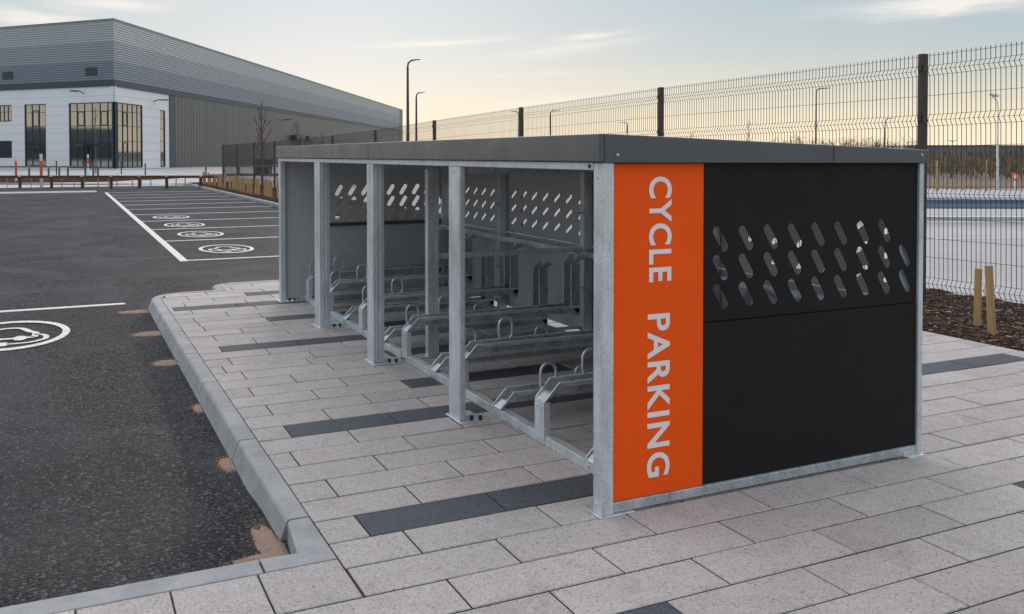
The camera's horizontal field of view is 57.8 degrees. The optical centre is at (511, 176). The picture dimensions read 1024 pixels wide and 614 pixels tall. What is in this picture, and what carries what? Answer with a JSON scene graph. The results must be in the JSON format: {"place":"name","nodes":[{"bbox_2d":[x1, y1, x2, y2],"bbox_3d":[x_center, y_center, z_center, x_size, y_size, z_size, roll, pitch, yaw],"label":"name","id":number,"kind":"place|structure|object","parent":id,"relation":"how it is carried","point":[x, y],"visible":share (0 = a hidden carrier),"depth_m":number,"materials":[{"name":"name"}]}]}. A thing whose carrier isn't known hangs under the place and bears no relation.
{"place":"outdoors","nodes":[
{"label":"outdoors","id":0,"kind":"place"},
{"bbox_2d":[0,191,96,193],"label":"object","id":1,"kind":"structure","parent":0,"point":[47,192],"depth_m":38.38,"materials":[{"name":"paint"}]},
{"bbox_2d":[0,178,131,182],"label":"soil bed","id":2,"kind":"object","parent":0,"point":[24,180],"visible":0.37,"depth_m":56.52,"materials":[{"name":"soil"}]},
{"bbox_2d":[15,155,16,180],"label":"marker post","id":3,"kind":"object","parent":2,"relation":"on","point":[15,166],"visible":0.59,"depth_m":54.95,"materials":[{"name":"orange plastic"}]},
{"bbox_2d":[0,166,98,174],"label":"knee rail","id":4,"kind":"object","parent":2,"relation":"on","point":[84,167],"visible":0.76,"depth_m":65.68,"materials":[{"name":"brown wood"}]},
{"bbox_2d":[63,178,164,179],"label":"soil bed","id":5,"kind":"object","parent":2,"relation":"on","point":[109,178],"visible":0.39,"depth_m":60.71,"materials":[{"name":"soil"}]},
{"bbox_2d":[0,183,191,184],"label":"soil bed","id":6,"kind":"object","parent":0,"point":[43,183],"visible":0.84,"depth_m":50.55,"materials":[{"name":"brown soil"}]},
{"bbox_2d":[0,169,216,187],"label":"path","id":7,"kind":"structure","parent":0,"point":[161,182],"depth_m":61.83,"materials":[{"name":"concrete"}]},
{"bbox_2d":[87,154,88,174],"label":"marker post","id":8,"kind":"object","parent":7,"relation":"on","point":[87,164],"visible":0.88,"depth_m":70.94,"materials":[{"name":"white plastic"}]},
{"bbox_2d":[90,108,100,173],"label":"bare tree","id":9,"kind":"object","parent":7,"relation":"on","point":[95,135],"visible":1,"depth_m":77.94,"materials":[{"name":"brown plant"}]},
{"bbox_2d":[0,186,290,607],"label":"car park road","id":10,"kind":"structure","parent":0,"point":[112,449],"depth_m":5.84,"materials":[{"name":"black asphalt"}]},
{"bbox_2d":[39,154,42,187],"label":"marker post","id":11,"kind":"object","parent":10,"relation":"on","point":[41,168],"visible":1,"depth_m":43.75,"materials":[{"name":"orange plastic"}]},
{"bbox_2d":[0,191,278,350],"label":"road markings","id":12,"kind":"object","parent":10,"relation":"on","point":[168,247],"visible":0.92,"depth_m":15.03,"materials":[{"name":"paint"}]},
{"bbox_2d":[0,280,336,613],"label":"kerb","id":13,"kind":"structure","parent":10,"relation":"on","point":[276,500],"depth_m":3.89,"materials":[{"name":"concrete"}]},
{"bbox_2d":[24,184,338,219],"bbox_3d":[-27.682,1.090,20.272,43.935,0.200,38.422,-1,1,-26],"label":"car park kerb","id":14,"kind":"object","parent":10,"relation":"on","point":[271,203],"visible":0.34,"depth_m":35.21,"materials":[{"name":"concrete"}]},
{"bbox_2d":[0,175,217,187],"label":"knee rail","id":15,"kind":"object","parent":14,"relation":"on","point":[111,177],"visible":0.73,"depth_m":43.26,"materials":[{"name":"wood"}]},
{"bbox_2d":[110,309,288,565],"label":"spilled sand","id":16,"kind":"structure","parent":10,"relation":"on","point":[267,543],"depth_m":3.77,"materials":[{"name":"brown sand"}]},
{"bbox_2d":[255,157,273,174],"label":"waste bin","id":17,"kind":"object","parent":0,"point":[267,163],"visible":0.19,"depth_m":71.64,"materials":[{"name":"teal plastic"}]},
{"bbox_2d":[187,182,593,246],"bbox_3d":[-7.202,0.723,31.207,2.464,0.048,40.300,-1,1,-26],"label":"soil strip","id":18,"kind":"object","parent":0,"point":[337,204],"visible":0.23,"depth_m":31.21,"materials":[{"name":"brown soil"}]},
{"bbox_2d":[223,174,225,190],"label":"timber stake","id":19,"kind":"object","parent":18,"relation":"on","point":[224,186],"visible":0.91,"depth_m":40.21,"materials":[{"name":"brown wood"}]},
{"bbox_2d":[234,175,236,189],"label":"timber stake","id":20,"kind":"object","parent":18,"relation":"on","point":[235,180],"visible":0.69,"depth_m":38.23,"materials":[{"name":"brown wood"}]},
{"bbox_2d":[237,176,239,189],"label":"timber stake","id":21,"kind":"object","parent":18,"relation":"on","point":[238,182],"visible":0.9,"depth_m":37.52,"materials":[{"name":"brown wood"}]},
{"bbox_2d":[240,178,242,194],"bbox_3d":[-10.701,0.418,36.690,0.081,0.710,0.080,4,2,43],"label":"timber stake","id":22,"kind":"object","parent":18,"relation":"on","point":[241,184],"visible":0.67,"depth_m":36.66,"materials":[{"name":"beige wood"}]},
{"bbox_2d":[243,178,245,191],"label":"timber stake","id":23,"kind":"object","parent":18,"relation":"on","point":[244,182],"visible":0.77,"depth_m":35.95,"materials":[{"name":"beige wood"}]},
{"bbox_2d":[247,178,249,192],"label":"timber stake","id":24,"kind":"object","parent":18,"relation":"on","point":[248,182],"visible":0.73,"depth_m":35.44,"materials":[{"name":"beige wood"}]},
{"bbox_2d":[250,178,252,196],"bbox_3d":[-9.712,0.421,34.557,0.081,0.710,0.080,4,4,36],"label":"timber stake","id":25,"kind":"object","parent":18,"relation":"on","point":[251,184],"visible":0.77,"depth_m":34.52,"materials":[{"name":"beige wood"}]},
{"bbox_2d":[254,179,256,197],"bbox_3d":[-9.371,0.453,33.971,0.081,0.710,0.080,0,-2,42],"label":"timber stake","id":26,"kind":"object","parent":18,"relation":"on","point":[255,191],"visible":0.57,"depth_m":33.94,"materials":[{"name":"beige wood"}]},
{"bbox_2d":[257,179,259,194],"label":"timber stake","id":27,"kind":"object","parent":18,"relation":"on","point":[258,186],"visible":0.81,"depth_m":33.26,"materials":[{"name":"beige wood"}]},
{"bbox_2d":[264,179,266,195],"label":"timber stake","id":28,"kind":"object","parent":18,"relation":"on","point":[265,187],"visible":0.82,"depth_m":32.69,"materials":[{"name":"beige wood"}]},
{"bbox_2d":[267,180,269,196],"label":"timber stake","id":29,"kind":"object","parent":18,"relation":"on","point":[268,188],"visible":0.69,"depth_m":31.73,"materials":[{"name":"beige wood"}]},
{"bbox_2d":[269,181,272,201],"bbox_3d":[-8.126,0.514,31.282,0.081,0.710,0.080,1,3,36],"label":"timber stake","id":30,"kind":"object","parent":18,"relation":"on","point":[270,188],"visible":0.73,"depth_m":31.25,"materials":[{"name":"beige wood"}]},
{"bbox_2d":[276,181,278,198],"bbox_3d":[-7.646,0.500,30.375,0.081,0.710,0.080,0,3,17],"label":"timber stake","id":31,"kind":"object","parent":18,"relation":"on","point":[277,182],"visible":0.65,"depth_m":30.33,"materials":[{"name":"beige wood"}]},
{"bbox_2d":[222,41,1023,312],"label":"fence","id":32,"kind":"object","parent":18,"relation":"on","point":[921,125],"visible":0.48,"depth_m":10.38,"materials":[{"name":"grey metal"}]},
{"bbox_2d":[0,0,1023,146],"label":"sky","id":33,"kind":"structure","parent":0,"point":[477,57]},
{"bbox_2d":[55,281,1023,613],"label":"pavement","id":34,"kind":"structure","parent":0,"point":[491,515],"depth_m":3.83,"materials":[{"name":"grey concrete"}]},
{"bbox_2d":[333,242,448,299],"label":"bike rack","id":35,"kind":"object","parent":34,"relation":"on","point":[354,294],"visible":0.29,"depth_m":9.07,"materials":[{"name":"metal"}]},
{"bbox_2d":[330,233,475,313],"bbox_3d":[-1.008,0.889,8.664,1.445,0.670,0.144,-1,1,-26],"label":"bike rack","id":36,"kind":"object","parent":34,"relation":"on","point":[357,282],"visible":0.73,"depth_m":8.61,"materials":[{"name":"metal"}]},
{"bbox_2d":[342,247,494,323],"bbox_3d":[-0.787,0.954,8.216,1.437,0.580,0.144,-1,1,-26],"label":"bike rack","id":37,"kind":"object","parent":34,"relation":"on","point":[486,271],"visible":0.51,"depth_m":8.38,"materials":[{"name":"metal"}]},
{"bbox_2d":[384,259,550,341],"bbox_3d":[-0.334,0.975,7.280,1.437,0.580,0.144,-1,1,-26],"label":"bike rack","id":38,"kind":"object","parent":34,"relation":"on","point":[540,282],"visible":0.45,"depth_m":7.45,"materials":[{"name":"metal"}]},
{"bbox_2d":[430,324,593,376],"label":"bike rack","id":39,"kind":"object","parent":34,"relation":"on","point":[442,359],"visible":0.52,"depth_m":6.22,"materials":[{"name":"metal"}]},
{"bbox_2d":[465,316,593,388],"bbox_3d":[0.333,0.952,5.891,1.445,0.670,0.144,-1,1,-26],"label":"bike rack","id":40,"kind":"object","parent":34,"relation":"on","point":[483,346],"visible":0.48,"depth_m":5.75,"materials":[{"name":"metal"}]},
{"bbox_2d":[492,364,592,414],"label":"bike rack","id":41,"kind":"object","parent":34,"relation":"on","point":[516,393],"visible":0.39,"depth_m":5.19,"materials":[{"name":"metal"}]},
{"bbox_2d":[585,448,592,468],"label":"bike rack","id":42,"kind":"object","parent":34,"relation":"on","point":[589,457],"visible":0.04,"depth_m":4.25,"materials":[{"name":"metal"}]},
{"bbox_2d":[276,134,928,518],"bbox_3d":[-0.172,0.527,6.849,1.842,1.534,6.200,-1,1,-26],"label":"cycle shelter","id":43,"kind":"object","parent":34,"relation":"on","point":[708,380],"visible":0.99,"depth_m":4.22,"materials":[{"name":"metal"}]},
{"bbox_2d":[306,227,444,300],"bbox_3d":[-1.356,0.872,9.383,1.445,0.670,0.144,-1,1,-26],"label":"bike rack","id":44,"kind":"object","parent":43,"relation":"attached to","point":[387,269],"visible":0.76,"depth_m":9.32,"materials":[{"name":"metal"}]},
{"bbox_2d":[358,241,521,332],"bbox_3d":[-0.573,0.909,7.763,1.445,0.670,0.144,-1,1,-26],"label":"bike rack","id":45,"kind":"object","parent":43,"relation":"attached to","point":[510,286],"visible":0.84,"depth_m":7.85,"materials":[{"name":"metal"}]},
{"bbox_2d":[402,253,582,358],"bbox_3d":[-0.111,0.931,6.809,1.445,0.670,0.144,-1,1,-26],"label":"bike rack","id":46,"kind":"object","parent":43,"relation":"on","point":[571,285],"visible":0.95,"depth_m":6.86,"materials":[{"name":"metal"}]},
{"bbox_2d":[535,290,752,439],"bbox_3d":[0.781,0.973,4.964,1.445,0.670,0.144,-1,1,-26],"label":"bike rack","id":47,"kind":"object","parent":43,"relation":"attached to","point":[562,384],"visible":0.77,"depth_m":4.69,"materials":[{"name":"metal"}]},
{"bbox_2d":[144,164,1023,303],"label":"yard","id":48,"kind":"structure","parent":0,"point":[1003,252],"depth_m":16.78,"materials":[{"name":"concrete"}]},
{"bbox_2d":[0,18,402,168],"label":"warehouse","id":49,"kind":"structure","parent":48,"relation":"on","point":[157,99],"depth_m":107.40,"materials":[{"name":"silver metal"}]},
{"bbox_2d":[0,105,11,121],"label":"window","id":50,"kind":"structure","parent":49,"relation":"in","point":[5,110],"depth_m":106.82,"materials":[{"name":"beige glass"}]},
{"bbox_2d":[0,141,11,157],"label":"window","id":51,"kind":"structure","parent":49,"relation":"in","point":[5,146],"depth_m":106.95,"materials":[{"name":"black glass"}]},
{"bbox_2d":[24,104,45,165],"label":"window","id":52,"kind":"structure","parent":49,"relation":"in","point":[35,114],"depth_m":105.01,"materials":[{"name":"black glass"}]},
{"bbox_2d":[82,146,91,165],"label":"entrance door","id":53,"kind":"structure","parent":49,"relation":"in","point":[82,146],"depth_m":101.70,"materials":[{"name":"black glass"}]},
{"bbox_2d":[69,102,114,168],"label":"window","id":54,"kind":"structure","parent":49,"relation":"in","point":[80,114],"depth_m":101.55,"materials":[{"name":"black glass"}]},
{"bbox_2d":[112,102,142,168],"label":"window","id":55,"kind":"structure","parent":49,"relation":"in","point":[129,116],"depth_m":103.78,"materials":[{"name":"black glass"}]},
{"bbox_2d":[160,110,164,166],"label":"window","id":56,"kind":"structure","parent":49,"relation":"in","point":[162,112],"depth_m":112.98,"materials":[{"name":"beige glass"}]},
{"bbox_2d":[291,135,305,145],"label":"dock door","id":57,"kind":"structure","parent":49,"relation":"in","point":[293,137],"depth_m":170.44,"materials":[{"name":"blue metal"}]},
{"bbox_2d":[304,136,317,144],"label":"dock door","id":58,"kind":"structure","parent":49,"relation":"in","point":[309,137],"depth_m":179.89,"materials":[{"name":"blue metal"}]},
{"bbox_2d":[205,165,273,175],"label":"knee rail","id":59,"kind":"object","parent":48,"relation":"on","point":[206,166],"visible":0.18,"depth_m":67.96,"materials":[{"name":"brown wood"}]},
{"bbox_2d":[211,173,278,175],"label":"soil bed","id":60,"kind":"object","parent":48,"relation":"on","point":[252,175],"visible":0.08,"depth_m":74.00,"materials":[{"name":"brown soil"}]},
{"bbox_2d":[291,121,302,145],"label":"bare tree","id":61,"kind":"object","parent":60,"relation":"on","point":[296,134],"visible":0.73,"depth_m":75.92,"materials":[{"name":"brown plant"}]},
{"bbox_2d":[254,101,272,185],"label":"bare tree","id":62,"kind":"object","parent":48,"relation":"on","point":[261,130],"visible":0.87,"depth_m":45.95,"materials":[{"name":"brown plant"}]},
{"bbox_2d":[406,59,419,140],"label":"lamp post","id":63,"kind":"object","parent":48,"relation":"on","point":[407,106],"visible":0.68,"depth_m":83.78,"materials":[{"name":"grey metal"}]},
{"bbox_2d":[415,92,424,140],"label":"lamp post","id":64,"kind":"object","parent":48,"relation":"on","point":[416,113],"visible":0.66,"depth_m":126.76,"materials":[{"name":"grey metal"}]},
{"bbox_2d":[935,161,937,190],"bbox_3d":[18.309,0.017,40.012,0.071,1.350,0.069,-1,1,-26],"label":"tall stake","id":65,"kind":"object","parent":48,"relation":"on","point":[936,182],"visible":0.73,"depth_m":39.98,"materials":[{"name":"brown wood"}]},
{"bbox_2d":[926,238,1007,266],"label":"yard markings","id":66,"kind":"object","parent":48,"relation":"on","point":[965,238],"depth_m":17.32,"materials":[{"name":"paint"}]},
{"bbox_2d":[927,197,1023,220],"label":"crash barrier","id":67,"kind":"object","parent":48,"relation":"on","point":[977,203],"depth_m":21.36,"materials":[{"name":"grey metal"}]},
{"bbox_2d":[927,186,1023,187],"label":"timber edging","id":68,"kind":"object","parent":48,"relation":"on","point":[976,187],"depth_m":43.31,"materials":[{"name":"brown wood"}]},
{"bbox_2d":[986,160,986,190],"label":"tall stake","id":69,"kind":"object","parent":48,"relation":"on","point":[986,175],"visible":0.5,"depth_m":39.97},
{"bbox_2d":[989,93,998,188],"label":"lamp post","id":70,"kind":"object","parent":48,"relation":"on","point":[997,160],"visible":0.89,"depth_m":41.95,"materials":[{"name":"metal"}]},
{"bbox_2d":[1012,173,1019,188],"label":"road sign","id":71,"kind":"object","parent":48,"relation":"on","point":[1014,176],"visible":0.82,"depth_m":42.98,"materials":[{"name":"metal"}]},
{"bbox_2d":[721,264,1023,350],"bbox_3d":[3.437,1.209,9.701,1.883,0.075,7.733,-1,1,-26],"label":"bark mulch","id":72,"kind":"object","parent":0,"point":[1016,331],"visible":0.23,"depth_m":8.09,"materials":[{"name":"brown wood"}]},
{"bbox_2d":[973,268,981,326],"bbox_3d":[3.910,1.048,7.791,0.050,0.550,0.050,0,1,-38],"label":"timber stake","id":73,"kind":"object","parent":72,"relation":"on","point":[977,296],"visible":0.76,"depth_m":7.78,"materials":[{"name":"brown wood"}]},
{"bbox_2d":[984,265,995,335],"bbox_3d":[3.812,1.021,7.394,0.052,0.625,0.050,-5,2,-26],"label":"timber stake","id":74,"kind":"object","parent":72,"relation":"on","point":[990,303],"visible":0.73,"depth_m":7.38,"materials":[{"name":"brown wood"}]},
{"bbox_2d":[927,160,1023,185],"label":"verge","id":75,"kind":"structure","parent":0,"point":[981,179],"depth_m":56.81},
{"bbox_2d":[815,88,826,143],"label":"lamp post","id":76,"kind":"object","parent":75,"relation":"on","point":[816,115],"visible":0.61,"depth_m":117.80,"materials":[{"name":"grey metal"}]},
{"bbox_2d":[770,133,928,148],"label":"bare scrub","id":77,"kind":"object","parent":75,"relation":"on","point":[866,144],"visible":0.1,"depth_m":98.09,"materials":[{"name":"brown plant"}]},
{"bbox_2d":[884,118,890,145],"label":"lamp post","id":78,"kind":"object","parent":75,"relation":"on","point":[885,132],"visible":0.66,"depth_m":204.75,"materials":[{"name":"grey metal"}]},
{"bbox_2d":[889,145,1023,159],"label":"industrial unit","id":79,"kind":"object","parent":75,"relation":"on","point":[955,147],"visible":0.18,"depth_m":319.85,"materials":[{"name":"silver metal"}]},
{"label":"ground","id":80,"kind":"structure","parent":0,"visible":0},
{"bbox_2d":[910,144,1023,178],"bbox_3d":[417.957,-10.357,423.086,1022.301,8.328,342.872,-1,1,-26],"label":"scrub","id":81,"kind":"object","parent":80,"relation":"on","point":[978,163],"visible":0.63,"depth_m":68.26,"materials":[{"name":"brown plant"}]}
]}

